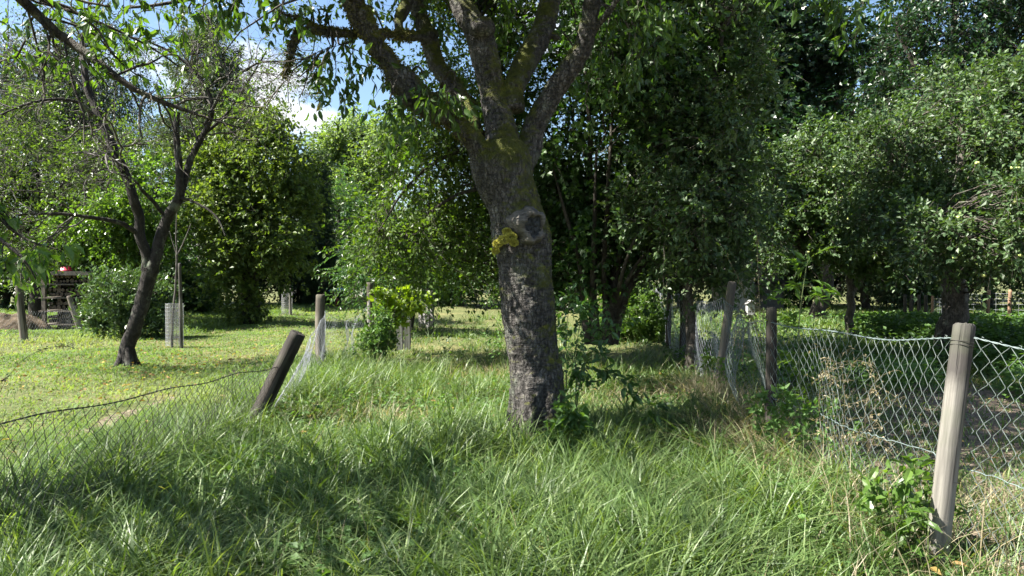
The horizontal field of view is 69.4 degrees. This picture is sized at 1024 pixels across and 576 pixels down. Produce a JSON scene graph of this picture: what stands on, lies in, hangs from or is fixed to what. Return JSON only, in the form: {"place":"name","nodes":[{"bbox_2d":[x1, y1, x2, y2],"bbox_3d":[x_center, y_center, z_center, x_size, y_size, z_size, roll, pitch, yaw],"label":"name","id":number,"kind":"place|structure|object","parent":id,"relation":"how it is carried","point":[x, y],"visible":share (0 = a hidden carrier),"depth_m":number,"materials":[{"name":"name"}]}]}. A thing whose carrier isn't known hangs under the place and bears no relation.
{"place":"outdoors","nodes":[
{"label":"outdoors","id":0,"kind":"place"},
{"bbox_2d":[0,0,1018,267],"label":"sky","id":1,"kind":"structure","parent":0,"point":[365,91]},
{"bbox_2d":[0,273,1023,575],"bbox_3d":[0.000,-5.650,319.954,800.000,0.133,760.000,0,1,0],"label":"ground","id":2,"kind":"structure","parent":0,"point":[570,319],"depth_m":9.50,"materials":[{"name":"green plant"}]},
{"bbox_2d":[0,194,37,309],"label":"woodland tree","id":3,"kind":"object","parent":2,"relation":"on","point":[5,298],"visible":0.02,"depth_m":29.78,"materials":[{"name":"green plant"}]},
{"bbox_2d":[0,312,63,329],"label":"compost heap","id":4,"kind":"object","parent":2,"relation":"on","point":[12,319],"visible":0.67,"depth_m":19.20,"materials":[{"name":"brown soil"}]},
{"bbox_2d":[0,342,75,391],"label":"seeding grass stalk","id":5,"kind":"object","parent":2,"relation":"on","point":[59,346],"visible":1,"depth_m":3.61,"materials":[{"name":"green plant"}]},
{"bbox_2d":[0,273,93,342],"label":"wire fence","id":6,"kind":"object","parent":2,"relation":"on","point":[22,323],"visible":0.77,"depth_m":16.29,"materials":[{"name":"grey metal"}]},
{"bbox_2d":[0,225,132,309],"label":"woodland tree","id":7,"kind":"object","parent":2,"relation":"on","point":[48,292],"visible":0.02,"depth_m":27.60,"materials":[{"name":"green plant"}]},
{"bbox_2d":[35,271,112,326],"bbox_3d":[-11.948,0.318,20.205,1.590,1.555,1.015,0,1,0],"label":"wood rack","id":8,"kind":"object","parent":2,"relation":"on","point":[44,300],"visible":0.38,"depth_m":19.83,"materials":[{"name":"wood"}]},
{"bbox_2d":[58,267,72,270],"bbox_3d":[-12.072,-0.513,19.994,0.365,0.113,0.304,0,1,0],"label":"plastic tub","id":9,"kind":"object","parent":8,"relation":"on","point":[65,269],"visible":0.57,"depth_m":19.88,"materials":[{"name":"red plastic"}]},
{"bbox_2d":[0,77,170,319],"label":"elder tree","id":10,"kind":"object","parent":2,"relation":"on","point":[32,305],"visible":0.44,"depth_m":21.97,"materials":[{"name":"green plant"}]},
{"bbox_2d":[0,6,185,262],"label":"weeping birch tree","id":11,"kind":"object","parent":2,"relation":"on","point":[100,97],"visible":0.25,"depth_m":31.64,"materials":[{"name":"green plant"}]},
{"bbox_2d":[17,134,215,316],"bbox_3d":[-10.826,-1.558,20.572,4.598,5.538,4.550,1,2,34],"label":"hazel shrub","id":12,"kind":"object","parent":2,"relation":"on","point":[115,242],"visible":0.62,"depth_m":19.84,"materials":[{"name":"green plant"}]},
{"bbox_2d":[68,261,195,338],"bbox_3d":[-8.758,0.313,17.119,2.720,2.043,2.290,0,1,-14],"label":"laurel bush","id":13,"kind":"object","parent":2,"relation":"on","point":[114,298],"visible":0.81,"depth_m":16.66,"materials":[{"name":"green plant"}]},
{"bbox_2d":[0,370,269,533],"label":"verge grass","id":14,"kind":"structure","parent":2,"relation":"on","point":[162,404],"depth_m":7.07,"materials":[{"name":"green plant"}]},
{"bbox_2d":[0,0,272,311],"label":"leafy cherry tree","id":15,"kind":"object","parent":2,"relation":"on","point":[41,269],"visible":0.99,"depth_m":5.13,"materials":[{"name":"green plant"}]},
{"bbox_2d":[165,303,183,345],"bbox_3d":[-7.039,0.758,15.421,0.354,0.890,0.352,0,1,0],"label":"tree guard","id":16,"kind":"object","parent":2,"relation":"on","point":[166,329],"visible":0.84,"depth_m":15.32,"materials":[{"name":"grey"}]},
{"bbox_2d":[0,0,357,366],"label":"plum tree","id":17,"kind":"object","parent":2,"relation":"on","point":[151,257],"visible":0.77,"depth_m":11.88,"materials":[{"name":"green plant"}]},
{"bbox_2d":[100,192,259,313],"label":"woodland tree","id":18,"kind":"object","parent":2,"relation":"on","point":[186,261],"visible":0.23,"depth_m":26.04,"materials":[{"name":"green plant"}]},
{"bbox_2d":[169,213,190,346],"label":"sapling","id":19,"kind":"object","parent":2,"relation":"on","point":[176,272],"visible":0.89,"depth_m":15.38,"materials":[{"name":"brown plant"}]},
{"bbox_2d":[178,263,182,347],"bbox_3d":[-6.865,0.419,15.317,0.067,1.873,0.079,-1,1,0],"label":"wooden stake","id":20,"kind":"object","parent":2,"relation":"on","point":[180,306],"visible":0.94,"depth_m":15.30,"materials":[{"name":"grey wood"}]},
{"bbox_2d":[0,282,408,559],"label":"sagging wire fence","id":21,"kind":"object","parent":2,"relation":"on","point":[277,374],"visible":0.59,"depth_m":6.58,"materials":[{"name":"grey metal"}]},
{"bbox_2d":[367,284,437,330],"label":"vine","id":22,"kind":"object","parent":21,"relation":"attached to","point":[401,310],"visible":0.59,"depth_m":13.81,"materials":[{"name":"green plant"}]},
{"bbox_2d":[111,7,319,307],"bbox_3d":[-12.607,-5.550,31.073,8.600,12.999,10.024,0,1,0],"label":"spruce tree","id":23,"kind":"object","parent":2,"relation":"on","point":[215,87],"visible":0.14,"depth_m":29.95,"materials":[{"name":"green plant"}]},
{"bbox_2d":[152,94,343,325],"bbox_3d":[-7.721,-1.897,21.451,5.510,7.832,4.730,0,1,-18],"label":"ivy clad tree","id":24,"kind":"object","parent":2,"relation":"on","point":[276,197],"visible":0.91,"depth_m":20.84,"materials":[{"name":"green plant"}]},
{"bbox_2d":[281,294,288,313],"bbox_3d":[-7.922,0.551,26.019,0.368,0.827,0.368,0,1,0],"label":"tree guard","id":25,"kind":"object","parent":2,"relation":"on","point":[282,308],"visible":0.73,"depth_m":25.97,"materials":[{"name":"grey"}]},
{"bbox_2d":[289,289,291,314],"bbox_3d":[-7.737,0.567,25.817,0.100,1.104,0.098,0,1,0],"label":"wooden stake","id":26,"kind":"object","parent":2,"relation":"on","point":[290,306],"visible":0.73,"depth_m":25.78,"materials":[{"name":"grey wood"}]},
{"bbox_2d":[224,218,357,302],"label":"woodland tree","id":27,"kind":"object","parent":2,"relation":"on","point":[264,285],"visible":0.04,"depth_m":35.23,"materials":[{"name":"green plant"}]},
{"bbox_2d":[284,144,345,305],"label":"slim fir tree","id":28,"kind":"object","parent":2,"relation":"on","point":[313,284],"visible":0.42,"depth_m":33.51,"materials":[{"name":"green plant"}]},
{"bbox_2d":[328,291,347,306],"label":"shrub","id":29,"kind":"object","parent":2,"relation":"on","point":[337,299],"visible":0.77,"depth_m":32.60,"materials":[{"name":"green plant"}]},
{"bbox_2d":[296,157,394,298],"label":"willow tree","id":30,"kind":"object","parent":2,"relation":"on","point":[347,206],"visible":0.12,"depth_m":40.90,"materials":[{"name":"green plant"}]},
{"bbox_2d":[299,100,423,217],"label":"lime tree","id":31,"kind":"object","parent":2,"relation":"on","point":[361,134],"visible":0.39,"depth_m":52.67,"materials":[{"name":"green plant"}]},
{"bbox_2d":[340,301,424,365],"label":"fence bush","id":32,"kind":"object","parent":2,"relation":"on","point":[379,338],"visible":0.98,"depth_m":11.93,"materials":[{"name":"green plant"}]},
{"bbox_2d":[198,0,578,359],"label":"hornbeam tree","id":33,"kind":"object","parent":2,"relation":"on","point":[451,152],"visible":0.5,"depth_m":11.86,"materials":[{"name":"green plant"}]},
{"bbox_2d":[299,209,499,340],"bbox_3d":[-2.448,0.142,18.026,5.304,4.490,4.794,0,1,0],"label":"ash tree","id":34,"kind":"object","parent":2,"relation":"on","point":[362,278],"visible":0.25,"depth_m":17.69,"materials":[{"name":"green plant"}]},
{"bbox_2d":[396,320,410,349],"bbox_3d":[-2.143,0.924,14.635,0.292,0.596,0.062,0,1,-6],"label":"picket panel","id":35,"kind":"object","parent":2,"relation":"on","point":[406,341],"visible":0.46,"depth_m":14.62,"materials":[{"name":"grey wood"}]},
{"bbox_2d":[338,198,471,301],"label":"woodland tree","id":36,"kind":"object","parent":2,"relation":"on","point":[377,251],"visible":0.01,"depth_m":37.37,"materials":[{"name":"green plant"}]},
{"bbox_2d":[418,288,434,327],"bbox_3d":[-2.263,0.532,19.526,0.501,1.159,0.062,1,1,29],"label":"board fence","id":37,"kind":"object","parent":2,"relation":"on","point":[420,323],"visible":0.17,"depth_m":19.50,"materials":[{"name":"grey wood"}]},
{"bbox_2d":[392,188,499,306],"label":"woodland tree","id":38,"kind":"object","parent":2,"relation":"on","point":[460,300],"visible":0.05,"depth_m":32.47,"materials":[{"name":"green plant"}]},
{"bbox_2d":[75,0,893,453],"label":"cherry tree","id":39,"kind":"object","parent":2,"relation":"on","point":[503,156],"visible":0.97,"depth_m":6.39,"materials":[{"name":"green plant"}]},
{"bbox_2d":[479,316,505,368],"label":"trunk side shoot","id":40,"kind":"object","parent":39,"relation":"attached to","point":[495,342],"visible":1,"depth_m":9.01,"materials":[{"name":"green plant"}]},
{"bbox_2d":[0,325,1022,575],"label":"fallen leaves","id":41,"kind":"object","parent":2,"relation":"on","point":[936,569],"visible":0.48,"depth_m":10.61,"materials":[{"name":"brown plant"}]},
{"bbox_2d":[0,308,1023,575],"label":"meadow grass","id":42,"kind":"structure","parent":2,"relation":"on","point":[556,502],"depth_m":4.51,"materials":[{"name":"green plant"}]},
{"bbox_2d":[0,308,1023,575],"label":"ground cover","id":43,"kind":"object","parent":2,"relation":"on","point":[998,326],"visible":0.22,"depth_m":9.24,"materials":[{"name":"green plant"}]},
{"bbox_2d":[466,181,598,309],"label":"woodland tree","id":44,"kind":"object","parent":2,"relation":"on","point":[493,297],"visible":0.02,"depth_m":29.91,"materials":[{"name":"green plant"}]},
{"bbox_2d":[530,390,594,452],"bbox_3d":[0.416,1.113,6.081,0.590,0.537,0.405,-1,1,-25],"label":"cherry sucker","id":45,"kind":"object","parent":2,"relation":"on","point":[565,416],"visible":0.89,"depth_m":6.06,"materials":[{"name":"green plant"}]},
{"bbox_2d":[555,283,636,408],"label":"elder sapling","id":46,"kind":"object","parent":2,"relation":"on","point":[582,311],"visible":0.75,"depth_m":7.24,"materials":[{"name":"green plant"}]},
{"bbox_2d":[446,0,777,357],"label":"tree","id":47,"kind":"object","parent":2,"relation":"on","point":[575,221],"visible":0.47,"depth_m":11.41,"materials":[{"name":"green plant"}]},
{"bbox_2d":[545,124,703,310],"bbox_3d":[3.895,-2.359,27.794,7.382,8.984,7.046,0,1,0],"label":"woodland tree","id":48,"kind":"object","parent":2,"relation":"on","point":[615,162],"visible":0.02,"depth_m":27.47,"materials":[{"name":"green plant"}]},
{"bbox_2d":[564,356,688,435],"bbox_3d":[0.942,0.972,6.614,1.228,0.727,0.350,1,1,28],"label":"drooping shoot","id":49,"kind":"object","parent":2,"relation":"on","point":[601,374],"visible":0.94,"depth_m":6.55,"materials":[{"name":"green plant"}]},
{"bbox_2d":[598,270,679,343],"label":"bramble bush","id":50,"kind":"object","parent":2,"relation":"on","point":[652,324],"visible":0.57,"depth_m":15.99,"materials":[{"name":"green plant"}]},
{"bbox_2d":[594,146,773,307],"bbox_3d":[6.674,-3.372,29.736,8.722,9.888,6.599,0,1,0],"label":"woodland tree","id":51,"kind":"object","parent":2,"relation":"on","point":[678,299],"depth_m":29.91,"materials":[{"name":"green plant"}]},
{"bbox_2d":[585,0,820,372],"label":"young apple tree","id":52,"kind":"object","parent":2,"relation":"on","point":[715,125],"visible":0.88,"depth_m":10.65,"materials":[{"name":"green plant"}]},
{"bbox_2d":[697,347,728,390],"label":"tall weed","id":53,"kind":"object","parent":2,"relation":"on","point":[708,358],"visible":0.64,"depth_m":8.78,"materials":[{"name":"green plant"}]},
{"bbox_2d":[721,345,761,404],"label":"tall weed","id":54,"kind":"object","parent":2,"relation":"on","point":[731,366],"visible":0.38,"depth_m":8.11,"materials":[{"name":"green plant"}]},
{"bbox_2d":[710,260,789,309],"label":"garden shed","id":55,"kind":"structure","parent":2,"relation":"on","point":[772,302],"depth_m":28.01,"materials":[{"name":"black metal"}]},
{"bbox_2d":[733,260,754,309],"bbox_3d":[8.758,-0.080,27.985,0.850,2.000,0.040,0,1,0],"label":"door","id":56,"kind":"structure","parent":55,"relation":"in","point":[743,300],"depth_m":27.97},
{"bbox_2d":[757,266,778,282],"bbox_3d":[9.682,-0.480,27.976,0.800,0.700,0.050,0,1,0],"label":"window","id":57,"kind":"structure","parent":55,"relation":"in","point":[763,277],"depth_m":27.95,"materials":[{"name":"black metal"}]},
{"bbox_2d":[745,300,755,322],"bbox_3d":[6.454,0.712,20.021,0.276,0.776,0.240,0,1,0],"label":"nest box","id":58,"kind":"object","parent":2,"relation":"on","point":[749,306],"visible":0.42,"depth_m":19.93,"materials":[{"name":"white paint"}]},
{"bbox_2d":[753,228,762,392],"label":"dry stalk","id":59,"kind":"object","parent":2,"relation":"on","point":[757,295],"visible":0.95,"depth_m":8.60,"materials":[{"name":"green plant"}]},
{"bbox_2d":[699,82,846,311],"bbox_3d":[8.927,-3.248,28.883,7.478,11.768,6.763,0,1,0],"label":"woodland tree","id":60,"kind":"object","parent":2,"relation":"on","point":[789,295],"visible":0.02,"depth_m":27.99,"materials":[{"name":"green plant"}]},
{"bbox_2d":[733,362,825,422],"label":"bramble","id":61,"kind":"object","parent":2,"relation":"on","point":[745,381],"visible":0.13,"depth_m":7.92,"materials":[{"name":"green plant"}]},
{"bbox_2d":[741,383,829,469],"bbox_3d":[2.091,1.067,5.678,0.367,0.656,0.730,-1,2,-40],"label":"fence weed","id":62,"kind":"object","parent":2,"relation":"on","point":[772,422],"visible":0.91,"depth_m":5.68,"materials":[{"name":"green plant"}]},
{"bbox_2d":[744,348,838,436],"bbox_3d":[2.532,1.060,6.781,0.812,1.082,0.486,1,2,44],"label":"young hedge shoot","id":63,"kind":"object","parent":2,"relation":"on","point":[749,362],"visible":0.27,"depth_m":6.76,"materials":[{"name":"green plant"}]},
{"bbox_2d":[763,246,842,444],"bbox_3d":[2.464,0.520,6.289,0.643,1.748,0.602,1,2,39],"label":"ash seedling","id":64,"kind":"object","parent":2,"relation":"on","point":[817,291],"visible":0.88,"depth_m":6.32,"materials":[{"name":"green plant"}]},
{"bbox_2d":[690,0,928,319],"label":"maple tree","id":65,"kind":"object","parent":2,"relation":"on","point":[821,72],"visible":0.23,"depth_m":21.45,"materials":[{"name":"green plant"}]},
{"bbox_2d":[784,105,873,307],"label":"woodland tree","id":66,"kind":"object","parent":2,"relation":"on","point":[804,290],"visible":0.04,"depth_m":30.57,"materials":[{"name":"green plant"}]},
{"bbox_2d":[652,281,1023,575],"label":"chain link fence","id":67,"kind":"object","parent":2,"relation":"on","point":[950,436],"visible":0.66,"depth_m":4.25,"materials":[{"name":"grey metal"}]},
{"bbox_2d":[790,343,906,458],"bbox_3d":[2.291,0.829,5.107,0.602,0.896,1.156,0,1,0],"label":"dead bindweed","id":68,"kind":"object","parent":67,"relation":"attached to","point":[870,416],"visible":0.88,"depth_m":5.07,"materials":[{"name":"beige plant"}]},
{"bbox_2d":[660,302,1023,575],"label":"orchard grass","id":69,"kind":"structure","parent":2,"relation":"on","point":[834,309],"depth_m":7.90,"materials":[{"name":"green plant"}]},
{"bbox_2d":[744,99,939,337],"bbox_3d":[7.114,-1.578,16.538,4.591,5.790,4.758,-1,1,-22],"label":"apple tree","id":70,"kind":"object","parent":2,"relation":"on","point":[809,213],"visible":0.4,"depth_m":16.07,"materials":[{"name":"green plant"}]},
{"bbox_2d":[815,396,868,474],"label":"tall weed","id":71,"kind":"object","parent":2,"relation":"on","point":[834,418],"visible":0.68,"depth_m":5.17,"materials":[{"name":"green plant"}]},
{"bbox_2d":[816,92,867,295],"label":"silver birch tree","id":72,"kind":"object","parent":2,"relation":"on","point":[850,122],"depth_m":45.81,"materials":[{"name":"green plant"}]},
{"bbox_2d":[787,158,939,310],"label":"woodland tree","id":73,"kind":"object","parent":2,"relation":"on","point":[865,299],"visible":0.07,"depth_m":28.67,"materials":[{"name":"green plant"}]},
{"bbox_2d":[838,49,924,300],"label":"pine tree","id":74,"kind":"object","parent":2,"relation":"on","point":[907,178],"visible":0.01,"depth_m":37.43,"materials":[{"name":"green plant"}]},
{"bbox_2d":[792,23,1023,348],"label":"apple tree","id":75,"kind":"object","parent":2,"relation":"on","point":[939,218],"visible":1,"depth_m":12.75,"materials":[{"name":"green plant"}]},
{"bbox_2d":[850,451,976,558],"bbox_3d":[2.176,1.186,4.037,0.628,0.557,0.489,-1,2,-34],"label":"nettle","id":76,"kind":"object","parent":2,"relation":"on","point":[871,496],"visible":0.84,"depth_m":4.01,"materials":[{"name":"green plant"}]},
{"bbox_2d":[810,0,1023,305],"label":"dark pear tree","id":77,"kind":"object","parent":2,"relation":"on","point":[1008,15],"visible":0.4,"depth_m":17.78,"materials":[{"name":"green plant"}]},
{"bbox_2d":[858,148,1015,309],"bbox_3d":[16.718,-2.089,30.280,7.971,8.500,6.819,0,1,0],"label":"woodland tree","id":78,"kind":"object","parent":2,"relation":"on","point":[935,294],"visible":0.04,"depth_m":29.48,"materials":[{"name":"green plant"}]},
{"bbox_2d":[903,290,1023,318],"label":"stock fence","id":79,"kind":"object","parent":2,"relation":"on","point":[1009,309],"visible":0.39,"depth_m":21.50,"materials":[{"name":"wood"}]},
{"bbox_2d":[933,168,1023,308],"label":"woodland tree","id":80,"kind":"object","parent":2,"relation":"on","point":[994,295],"visible":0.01,"depth_m":30.98,"materials":[{"name":"green plant"}]},
{"bbox_2d":[1,351,1023,575],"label":"dry grass","id":81,"kind":"structure","parent":0,"point":[712,385],"depth_m":5.37,"materials":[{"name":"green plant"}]}
]}

